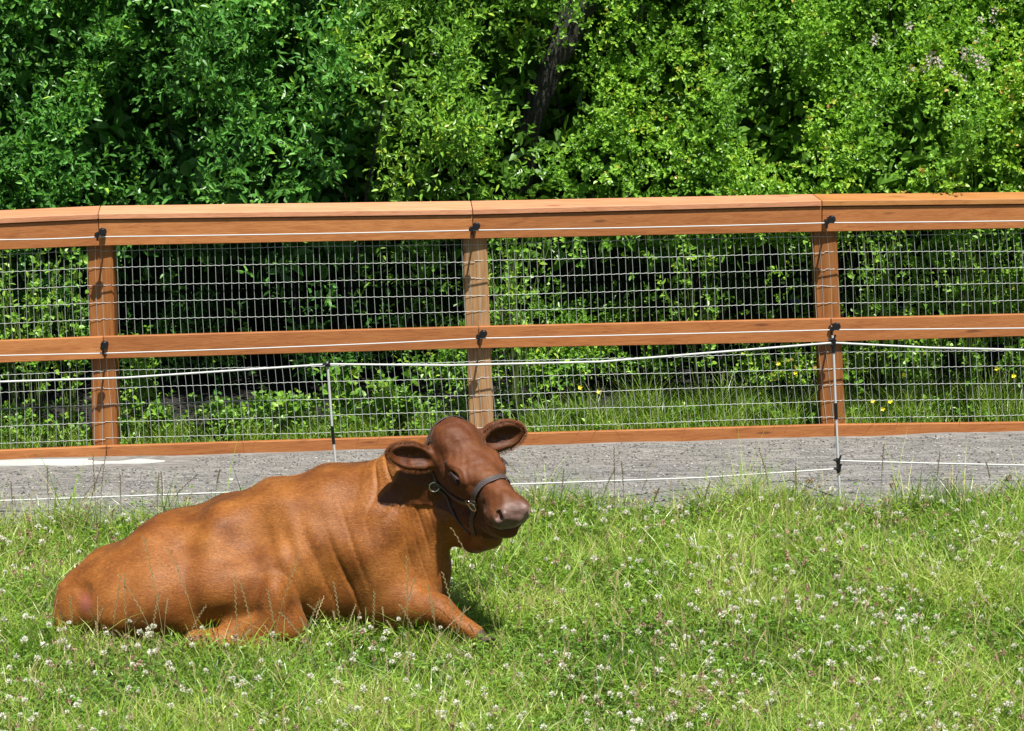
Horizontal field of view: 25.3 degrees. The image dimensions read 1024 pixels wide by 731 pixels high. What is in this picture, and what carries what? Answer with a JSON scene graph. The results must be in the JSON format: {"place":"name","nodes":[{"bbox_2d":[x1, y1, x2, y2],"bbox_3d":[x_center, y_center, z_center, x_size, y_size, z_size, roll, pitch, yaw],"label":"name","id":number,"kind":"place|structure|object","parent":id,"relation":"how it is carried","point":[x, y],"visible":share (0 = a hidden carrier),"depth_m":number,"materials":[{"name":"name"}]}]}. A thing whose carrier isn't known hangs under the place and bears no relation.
{"place":"outdoors","nodes":[
{"label":"outdoors","id":0,"kind":"place"},
{"bbox_2d":[0,431,1023,530],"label":"gravel path","id":1,"kind":"structure","parent":0,"point":[173,462],"depth_m":13.85,"materials":[{"name":"grey gravel"}]},
{"bbox_2d":[0,458,164,465],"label":"concrete strip","id":2,"kind":"object","parent":1,"relation":"on","point":[52,462],"visible":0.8,"depth_m":14.04,"materials":[{"name":"white concrete"}]},
{"bbox_2d":[166,475,196,510],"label":"grass stalk","id":3,"kind":"object","parent":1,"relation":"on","point":[182,488],"depth_m":12.56,"materials":[{"name":"green"}]},
{"bbox_2d":[0,263,1023,730],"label":"ground","id":4,"kind":"structure","parent":0,"point":[180,397],"depth_m":15.98,"materials":[{"name":"green plant"}]},
{"bbox_2d":[0,712,5,720],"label":"clover flower","id":5,"kind":"object","parent":4,"relation":"on","point":[3,714],"visible":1,"depth_m":9.37,"materials":[{"name":"white plant"}]},
{"bbox_2d":[10,481,13,522],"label":"grass stalk","id":6,"kind":"object","parent":4,"relation":"on","point":[11,498],"depth_m":12.35,"materials":[{"name":"green"}]},
{"bbox_2d":[0,248,51,422],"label":"weed","id":7,"kind":"object","parent":4,"relation":"on","point":[11,368],"visible":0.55,"depth_m":14.94,"materials":[{"name":"green plant"}]},
{"bbox_2d":[0,248,70,428],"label":"weed","id":8,"kind":"object","parent":4,"relation":"on","point":[45,329],"visible":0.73,"depth_m":14.81,"materials":[{"name":"green plant"}]},
{"bbox_2d":[47,467,48,512],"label":"grass stalk","id":9,"kind":"object","parent":4,"relation":"on","point":[47,488],"depth_m":12.39,"materials":[{"name":"green"}]},
{"bbox_2d":[27,247,89,427],"bbox_3d":[-2.949,-0.188,14.912,0.447,1.271,0.485,-8,13,-28],"label":"weed","id":10,"kind":"object","parent":4,"relation":"on","point":[72,364],"visible":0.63,"depth_m":14.89,"materials":[{"name":"green plant"}]},
{"bbox_2d":[69,594,74,657],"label":"grass stalk","id":11,"kind":"object","parent":4,"relation":"on","point":[71,612],"depth_m":10.32,"materials":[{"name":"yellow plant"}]},
{"bbox_2d":[85,466,102,537],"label":"grass stalk","id":12,"kind":"object","parent":4,"relation":"on","point":[92,495],"depth_m":12.29,"materials":[{"name":"green"}]},
{"bbox_2d":[92,454,96,522],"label":"grass stalk","id":13,"kind":"object","parent":4,"relation":"on","point":[93,481],"depth_m":12.32,"materials":[{"name":"green plant"}]},
{"bbox_2d":[90,607,103,670],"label":"grass stalk","id":14,"kind":"object","parent":4,"relation":"on","point":[98,618],"depth_m":10.16,"materials":[{"name":"green plant"}]},
{"bbox_2d":[98,709,106,722],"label":"clover flower","id":15,"kind":"object","parent":4,"relation":"on","point":[101,712],"visible":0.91,"depth_m":9.39,"materials":[{"name":"white plant"}]},
{"bbox_2d":[100,451,106,517],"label":"grass stalk","id":16,"kind":"object","parent":4,"relation":"on","point":[102,481],"depth_m":12.38,"materials":[{"name":"green plant"}]},
{"bbox_2d":[0,0,207,390],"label":"shrub","id":17,"kind":"object","parent":4,"relation":"on","point":[60,112],"visible":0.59,"depth_m":15.43,"materials":[{"name":"green plant"}]},
{"bbox_2d":[111,583,120,659],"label":"grass stalk","id":18,"kind":"object","parent":4,"relation":"on","point":[114,616],"depth_m":10.18,"materials":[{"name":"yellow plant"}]},
{"bbox_2d":[119,474,121,520],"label":"grass stalk","id":19,"kind":"object","parent":4,"relation":"on","point":[120,491],"depth_m":12.44,"materials":[{"name":"green"}]},
{"bbox_2d":[124,574,127,670],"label":"grass stalk","id":20,"kind":"object","parent":4,"relation":"on","point":[125,616],"depth_m":10.19,"materials":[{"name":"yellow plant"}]},
{"bbox_2d":[119,358,158,436],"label":"weed","id":21,"kind":"object","parent":4,"relation":"on","point":[136,406],"visible":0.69,"depth_m":14.64,"materials":[{"name":"green plant"}]},
{"bbox_2d":[118,325,161,430],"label":"weed","id":22,"kind":"object","parent":4,"relation":"on","point":[144,389],"visible":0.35,"depth_m":14.87,"materials":[{"name":"green plant"}]},
{"bbox_2d":[117,574,164,670],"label":"grass stalk","id":23,"kind":"object","parent":4,"relation":"on","point":[141,611],"depth_m":10.17,"materials":[{"name":"green plant"}]},
{"bbox_2d":[142,536,166,661],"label":"grass stalk","id":24,"kind":"object","parent":4,"relation":"on","point":[155,589],"depth_m":10.22,"materials":[{"name":"green plant"}]},
{"bbox_2d":[150,593,159,664],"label":"grass stalk","id":25,"kind":"object","parent":4,"relation":"on","point":[154,622],"depth_m":10.11,"materials":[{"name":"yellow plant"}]},
{"bbox_2d":[143,398,173,431],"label":"weed","id":26,"kind":"object","parent":4,"relation":"on","point":[154,412],"visible":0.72,"depth_m":14.55,"materials":[{"name":"green plant"}]},
{"bbox_2d":[157,472,159,513],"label":"grass stalk","id":27,"kind":"object","parent":4,"relation":"on","point":[158,491],"depth_m":12.54,"materials":[{"name":"green"}]},
{"bbox_2d":[160,471,163,504],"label":"grass stalk","id":28,"kind":"object","parent":4,"relation":"on","point":[162,483],"depth_m":12.58,"materials":[{"name":"green"}]},
{"bbox_2d":[168,550,203,657],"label":"grass stalk","id":29,"kind":"object","parent":4,"relation":"on","point":[186,593],"depth_m":10.25,"materials":[{"name":"green plant"}]},
{"bbox_2d":[183,604,206,657],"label":"grass stalk","id":30,"kind":"object","parent":4,"relation":"on","point":[195,623],"depth_m":10.21,"materials":[{"name":"green plant"}]},
{"bbox_2d":[203,396,240,439],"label":"weed","id":31,"kind":"object","parent":4,"relation":"on","point":[220,409],"visible":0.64,"depth_m":14.65,"materials":[{"name":"green plant"}]},
{"bbox_2d":[54,0,416,401],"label":"shrub","id":32,"kind":"object","parent":4,"relation":"on","point":[254,117],"visible":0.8,"depth_m":15.47,"materials":[{"name":"green plant"}]},
{"bbox_2d":[234,574,238,666],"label":"grass stalk","id":33,"kind":"object","parent":4,"relation":"on","point":[235,612],"depth_m":10.09,"materials":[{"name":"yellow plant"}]},
{"bbox_2d":[239,582,258,663],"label":"grass stalk","id":34,"kind":"object","parent":4,"relation":"on","point":[248,615],"depth_m":10.13,"materials":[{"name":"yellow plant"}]},
{"bbox_2d":[237,390,277,433],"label":"weed","id":35,"kind":"object","parent":4,"relation":"on","point":[267,405],"visible":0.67,"depth_m":14.66,"materials":[{"name":"green plant"}]},
{"bbox_2d":[266,589,279,668],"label":"grass stalk","id":36,"kind":"object","parent":4,"relation":"on","point":[272,619],"depth_m":10.16,"materials":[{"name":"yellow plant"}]},
{"bbox_2d":[272,554,300,654],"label":"grass stalk","id":37,"kind":"object","parent":4,"relation":"on","point":[284,597],"depth_m":10.14,"materials":[{"name":"green plant"}]},
{"bbox_2d":[272,391,310,431],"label":"weed","id":38,"kind":"object","parent":4,"relation":"on","point":[298,406],"visible":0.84,"depth_m":14.61,"materials":[{"name":"green plant"}]},
{"bbox_2d":[53,416,530,651],"bbox_3d":[-1.003,0.756,10.845,2.324,1.089,0.961,0,12,9],"label":"cow","id":39,"kind":"object","parent":4,"relation":"on","point":[357,533],"visible":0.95,"depth_m":10.61},
{"bbox_2d":[279,612,319,675],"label":"grass stalk","id":40,"kind":"object","parent":4,"relation":"on","point":[299,635],"depth_m":10.11,"materials":[{"name":"green plant"}]},
{"bbox_2d":[300,598,320,663],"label":"grass stalk","id":41,"kind":"object","parent":4,"relation":"on","point":[310,622],"depth_m":10.20,"materials":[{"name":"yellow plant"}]},
{"bbox_2d":[323,359,336,462],"bbox_3d":[-0.985,0.442,12.558,0.075,0.976,0.030,-2,12,0],"label":"electric fence post","id":42,"kind":"object","parent":4,"relation":"on","point":[327,364],"visible":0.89,"depth_m":12.51,"materials":[{"name":"grey plastic"}]},
{"bbox_2d":[0,468,833,501],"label":"electric rope","id":43,"kind":"object","parent":42,"relation":"attached to","point":[511,484],"visible":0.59,"depth_m":12.68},
{"bbox_2d":[0,342,1023,382],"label":"electric rope","id":44,"kind":"object","parent":42,"relation":"attached to","point":[479,364],"visible":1,"depth_m":12.47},
{"bbox_2d":[333,582,344,667],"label":"grass stalk","id":45,"kind":"object","parent":4,"relation":"on","point":[339,617],"depth_m":10.15,"materials":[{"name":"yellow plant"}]},
{"bbox_2d":[320,361,361,424],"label":"weed","id":46,"kind":"object","parent":4,"relation":"on","point":[348,383],"visible":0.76,"depth_m":14.64,"materials":[{"name":"green plant"}]},
{"bbox_2d":[350,610,360,671],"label":"grass stalk","id":47,"kind":"object","parent":4,"relation":"on","point":[358,616],"depth_m":10.10,"materials":[{"name":"green plant"}]},
{"bbox_2d":[340,400,376,436],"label":"weed","id":48,"kind":"object","parent":4,"relation":"on","point":[353,404],"visible":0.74,"depth_m":14.54,"materials":[{"name":"green plant"}]},
{"bbox_2d":[350,379,394,435],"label":"weed","id":49,"kind":"object","parent":4,"relation":"on","point":[380,406],"visible":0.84,"depth_m":14.55,"materials":[{"name":"green plant"}]},
{"bbox_2d":[373,590,375,662],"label":"grass stalk","id":50,"kind":"object","parent":4,"relation":"on","point":[373,623],"depth_m":10.17,"materials":[{"name":"green plant"}]},
{"bbox_2d":[375,369,420,435],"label":"weed","id":51,"kind":"object","parent":4,"relation":"on","point":[402,391],"visible":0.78,"depth_m":14.64,"materials":[{"name":"green plant"}]},
{"bbox_2d":[398,577,415,659],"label":"grass stalk","id":52,"kind":"object","parent":4,"relation":"on","point":[406,609],"depth_m":10.17,"materials":[{"name":"green plant"}]},
{"bbox_2d":[406,556,408,651],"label":"grass stalk","id":53,"kind":"object","parent":4,"relation":"on","point":[407,600],"depth_m":10.24,"materials":[{"name":"green plant"}]},
{"bbox_2d":[399,604,426,671],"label":"grass stalk","id":54,"kind":"object","parent":4,"relation":"on","point":[412,627],"depth_m":10.12,"materials":[{"name":"green plant"}]},
{"bbox_2d":[426,584,439,668],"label":"grass stalk","id":55,"kind":"object","parent":4,"relation":"on","point":[433,617],"depth_m":10.15,"materials":[{"name":"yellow plant"}]},
{"bbox_2d":[441,571,462,670],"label":"grass stalk","id":56,"kind":"object","parent":4,"relation":"on","point":[452,611],"depth_m":10.14,"materials":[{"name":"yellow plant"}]},
{"bbox_2d":[453,699,460,705],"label":"clover flower","id":57,"kind":"object","parent":4,"relation":"on","point":[458,702],"visible":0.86,"depth_m":9.46,"materials":[{"name":"white plant"}]},
{"bbox_2d":[453,605,465,659],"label":"grass stalk","id":58,"kind":"object","parent":4,"relation":"on","point":[464,608],"depth_m":10.15,"materials":[{"name":"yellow plant"}]},
{"bbox_2d":[304,0,641,414],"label":"shrub","id":59,"kind":"object","parent":4,"relation":"on","point":[454,77],"visible":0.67,"depth_m":15.52,"materials":[{"name":"green plant"}]},
{"bbox_2d":[450,527,500,649],"bbox_3d":[-0.160,1.032,10.344,0.230,0.640,0.012,-5,12,-15],"label":"grass stalk","id":60,"kind":"object","parent":4,"relation":"on","point":[478,580],"depth_m":10.32,"materials":[{"name":"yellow plant"}]},
{"bbox_2d":[488,548,495,600],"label":"grass stalk","id":61,"kind":"object","parent":4,"relation":"on","point":[491,569],"depth_m":10.93,"materials":[{"name":"yellow plant"}]},
{"bbox_2d":[0,380,996,447],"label":"ground ivy","id":62,"kind":"object","parent":4,"relation":"on","point":[16,420],"visible":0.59,"depth_m":14.71,"materials":[{"name":"green plant"}]},
{"bbox_2d":[0,419,1023,730],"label":"meadow grass","id":63,"kind":"structure","parent":4,"relation":"on","point":[12,635],"depth_m":10.62,"materials":[{"name":"green plant"}]},
{"bbox_2d":[0,192,1023,459],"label":"wooden fence","id":64,"kind":"object","parent":4,"relation":"on","point":[214,224],"visible":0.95,"depth_m":14.24,"materials":[{"name":"brown wood"}]},
{"bbox_2d":[94,228,106,240],"bbox_3d":[-2.485,-0.804,13.831,0.070,0.078,0.158,-2,12,0],"label":"insulator","id":65,"kind":"object","parent":64,"relation":"attached to","point":[102,232],"visible":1,"depth_m":13.76,"materials":[{"name":"black plastic"}]},
{"bbox_2d":[0,220,1023,239],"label":"electric rope","id":66,"kind":"object","parent":65,"relation":"attached to","point":[512,229],"visible":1,"depth_m":14.00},
{"bbox_2d":[100,341,108,353],"bbox_3d":[-2.492,-0.122,13.971,0.051,0.080,0.160,-2,12,-4],"label":"insulator","id":67,"kind":"object","parent":64,"relation":"attached to","point":[104,345],"visible":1,"depth_m":13.89,"materials":[{"name":"black plastic"}]},
{"bbox_2d":[469,222,479,234],"bbox_3d":[-0.229,-0.850,14.038,0.070,0.078,0.158,-2,12,0],"label":"insulator","id":68,"kind":"object","parent":64,"relation":"attached to","point":[476,226],"visible":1,"depth_m":13.96,"materials":[{"name":"black plastic"}]},
{"bbox_2d":[476,330,486,342],"bbox_3d":[-0.188,-0.193,14.173,0.070,0.078,0.158,-2,12,0],"label":"insulator","id":69,"kind":"object","parent":64,"relation":"attached to","point":[482,334],"visible":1,"depth_m":14.10,"materials":[{"name":"black plastic"}]},
{"bbox_2d":[0,327,1023,355],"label":"electric rope","id":70,"kind":"object","parent":69,"relation":"attached to","point":[503,337],"visible":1,"depth_m":14.13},
{"bbox_2d":[823,215,835,227],"bbox_3d":[1.979,-0.906,14.243,0.070,0.078,0.158,-2,12,0],"label":"insulator","id":71,"kind":"object","parent":64,"relation":"attached to","point":[830,219],"visible":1,"depth_m":14.17,"materials":[{"name":"black plastic"}]},
{"bbox_2d":[828,322,840,334],"bbox_3d":[2.029,-0.243,14.379,0.070,0.078,0.158,-2,12,0],"label":"insulator","id":72,"kind":"object","parent":64,"relation":"attached to","point":[835,326],"visible":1,"depth_m":14.30,"materials":[{"name":"black plastic"}]},
{"bbox_2d":[0,477,1023,730],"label":"clover leaves","id":73,"kind":"object","parent":4,"relation":"on","point":[428,665],"visible":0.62,"depth_m":10.41,"materials":[{"name":"green plant"}]},
{"bbox_2d":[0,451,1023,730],"bbox_3d":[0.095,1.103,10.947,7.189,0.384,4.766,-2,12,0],"label":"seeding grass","id":74,"kind":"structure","parent":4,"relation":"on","point":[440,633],"depth_m":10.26,"materials":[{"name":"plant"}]},
{"bbox_2d":[0,474,1023,722],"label":"clover flowers","id":75,"kind":"object","parent":4,"relation":"on","point":[520,674],"visible":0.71,"depth_m":10.52,"materials":[{"name":"white plant"}]},
{"bbox_2d":[1,475,1023,725],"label":"withered clover","id":76,"kind":"object","parent":4,"relation":"on","point":[547,661],"visible":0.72,"depth_m":10.51,"materials":[{"name":"brown plant"}]},
{"bbox_2d":[485,184,557,416],"bbox_3d":[0.030,-0.403,15.110,0.722,1.569,0.466,-2,12,0],"label":"weed","id":77,"kind":"object","parent":4,"relation":"on","point":[510,297],"visible":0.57,"depth_m":15.14,"materials":[{"name":"green plant"}]},
{"bbox_2d":[488,0,599,375],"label":"tree","id":78,"kind":"object","parent":4,"relation":"on","point":[547,80],"visible":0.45,"depth_m":15.87,"materials":[{"name":"brown plant"}]},
{"bbox_2d":[560,468,564,519],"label":"grass stalk","id":79,"kind":"object","parent":4,"relation":"on","point":[562,488],"depth_m":12.48,"materials":[{"name":"green"}]},
{"bbox_2d":[613,446,614,501],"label":"grass stalk","id":80,"kind":"object","parent":4,"relation":"on","point":[614,474],"depth_m":12.67,"materials":[{"name":"green"}]},
{"bbox_2d":[621,462,624,515],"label":"grass stalk","id":81,"kind":"object","parent":4,"relation":"on","point":[622,482],"depth_m":12.62,"materials":[{"name":"green"}]},
{"bbox_2d":[637,718,642,730],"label":"clover flower","id":82,"kind":"object","parent":4,"relation":"on","point":[640,720],"visible":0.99,"depth_m":9.35,"materials":[{"name":"white plant"}]},
{"bbox_2d":[501,0,812,403],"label":"shrub","id":83,"kind":"object","parent":4,"relation":"on","point":[679,124],"visible":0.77,"depth_m":15.67,"materials":[{"name":"green plant"}]},
{"bbox_2d":[666,715,672,723],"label":"clover flower","id":84,"kind":"object","parent":4,"relation":"on","point":[668,717],"visible":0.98,"depth_m":9.29,"materials":[{"name":"white plant"}]},
{"bbox_2d":[655,188,724,404],"bbox_3d":[1.218,-0.431,15.226,0.515,1.561,0.452,-4,12,-14],"label":"weed","id":85,"kind":"object","parent":4,"relation":"on","point":[711,309],"visible":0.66,"depth_m":15.21,"materials":[{"name":"green plant"}]},
{"bbox_2d":[759,452,772,515],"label":"grass stalk","id":86,"kind":"object","parent":4,"relation":"on","point":[766,475],"depth_m":12.69,"materials":[{"name":"green plant"}]},
{"bbox_2d":[795,466,796,497],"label":"grass stalk","id":87,"kind":"object","parent":4,"relation":"on","point":[795,480],"depth_m":12.75,"materials":[{"name":"green plant"}]},
{"bbox_2d":[828,334,841,498],"bbox_3d":[1.840,0.316,12.990,0.082,1.008,0.030,-2,12,0],"label":"electric fence post","id":88,"kind":"object","parent":4,"relation":"on","point":[832,345],"visible":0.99,"depth_m":12.97,"materials":[{"name":"grey plastic"}]},
{"bbox_2d":[841,460,1023,465],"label":"electric rope","id":89,"kind":"object","parent":88,"relation":"attached to","point":[932,463],"visible":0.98,"depth_m":13.04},
{"bbox_2d":[839,291,880,415],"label":"weed","id":90,"kind":"object","parent":4,"relation":"on","point":[854,371],"visible":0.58,"depth_m":14.91,"materials":[{"name":"green plant"}]},
{"bbox_2d":[704,0,1023,402],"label":"bramble","id":91,"kind":"object","parent":4,"relation":"on","point":[888,96],"visible":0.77,"depth_m":15.39,"materials":[{"name":"green plant"}]},
{"bbox_2d":[814,185,933,416],"bbox_3d":[2.377,-0.405,14.967,0.790,1.597,0.435,-2,12,0],"label":"weed","id":92,"kind":"object","parent":4,"relation":"on","point":[886,281],"visible":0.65,"depth_m":14.94,"materials":[{"name":"green plant"}]},
{"bbox_2d":[880,444,884,503],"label":"grass stalk","id":93,"kind":"object","parent":4,"relation":"on","point":[882,469],"depth_m":12.84,"materials":[{"name":"green"}]},
{"bbox_2d":[856,243,933,411],"bbox_3d":[2.501,-0.178,14.843,0.470,1.202,0.443,-2,12,0],"label":"weed","id":94,"kind":"object","parent":4,"relation":"on","point":[898,356],"visible":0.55,"depth_m":14.86,"materials":[{"name":"green plant"}]},
{"bbox_2d":[884,304,952,422],"bbox_3d":[2.640,0.001,14.847,0.394,0.845,0.316,6,14,33],"label":"weed","id":95,"kind":"object","parent":4,"relation":"on","point":[919,372],"visible":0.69,"depth_m":14.83,"materials":[{"name":"green plant"}]},
{"bbox_2d":[921,701,932,724],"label":"clover flower","id":96,"kind":"object","parent":4,"relation":"on","point":[928,702],"visible":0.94,"depth_m":9.43,"materials":[{"name":"white plant"}]},
{"bbox_2d":[935,451,940,499],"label":"grass stalk","id":97,"kind":"object","parent":4,"relation":"on","point":[937,468],"depth_m":12.82,"materials":[{"name":"green"}]},
{"bbox_2d":[937,722,945,730],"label":"clover flower","id":98,"kind":"object","parent":4,"relation":"on","point":[942,725],"visible":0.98,"depth_m":9.19,"materials":[{"name":"white plant"}]},
{"bbox_2d":[919,190,1022,397],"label":"weed","id":99,"kind":"object","parent":4,"relation":"on","point":[987,303],"visible":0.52,"depth_m":15.04,"materials":[{"name":"green plant"}]},
{"bbox_2d":[931,233,1014,419],"bbox_3d":[3.003,-0.253,14.987,0.459,1.282,0.501,10,16,44],"label":"weed","id":100,"kind":"object","parent":4,"relation":"on","point":[974,354],"visible":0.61,"depth_m":14.94,"materials":[{"name":"green plant"}]},
{"bbox_2d":[995,366,998,410],"bbox_3d":[3.150,0.208,14.781,0.052,0.419,0.017,-8,13,-30],"label":"buttercup","id":101,"kind":"object","parent":4,"relation":"on","point":[996,368],"visible":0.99,"depth_m":14.75,"materials":[{"name":"yellow plant"}]},
{"bbox_2d":[984,242,1023,411],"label":"weed","id":102,"kind":"object","parent":4,"relation":"on","point":[1020,360],"visible":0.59,"depth_m":14.96,"materials":[{"name":"green plant"}]},
{"bbox_2d":[1012,374,1015,413],"bbox_3d":[3.262,0.232,14.787,0.052,0.368,0.017,-8,13,-30],"label":"buttercup","id":103,"kind":"object","parent":4,"relation":"on","point":[1013,376],"visible":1,"depth_m":14.77,"materials":[{"name":"yellow plant"}]},
{"bbox_2d":[1018,713,1023,727],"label":"withered clover","id":104,"kind":"object","parent":4,"relation":"on","point":[1020,717],"visible":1,"depth_m":9.27,"materials":[{"name":"brown plant"}]},
{"bbox_2d":[0,343,1023,448],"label":"verge grass","id":105,"kind":"structure","parent":0,"point":[624,421],"depth_m":14.71,"materials":[{"name":"green plant"}]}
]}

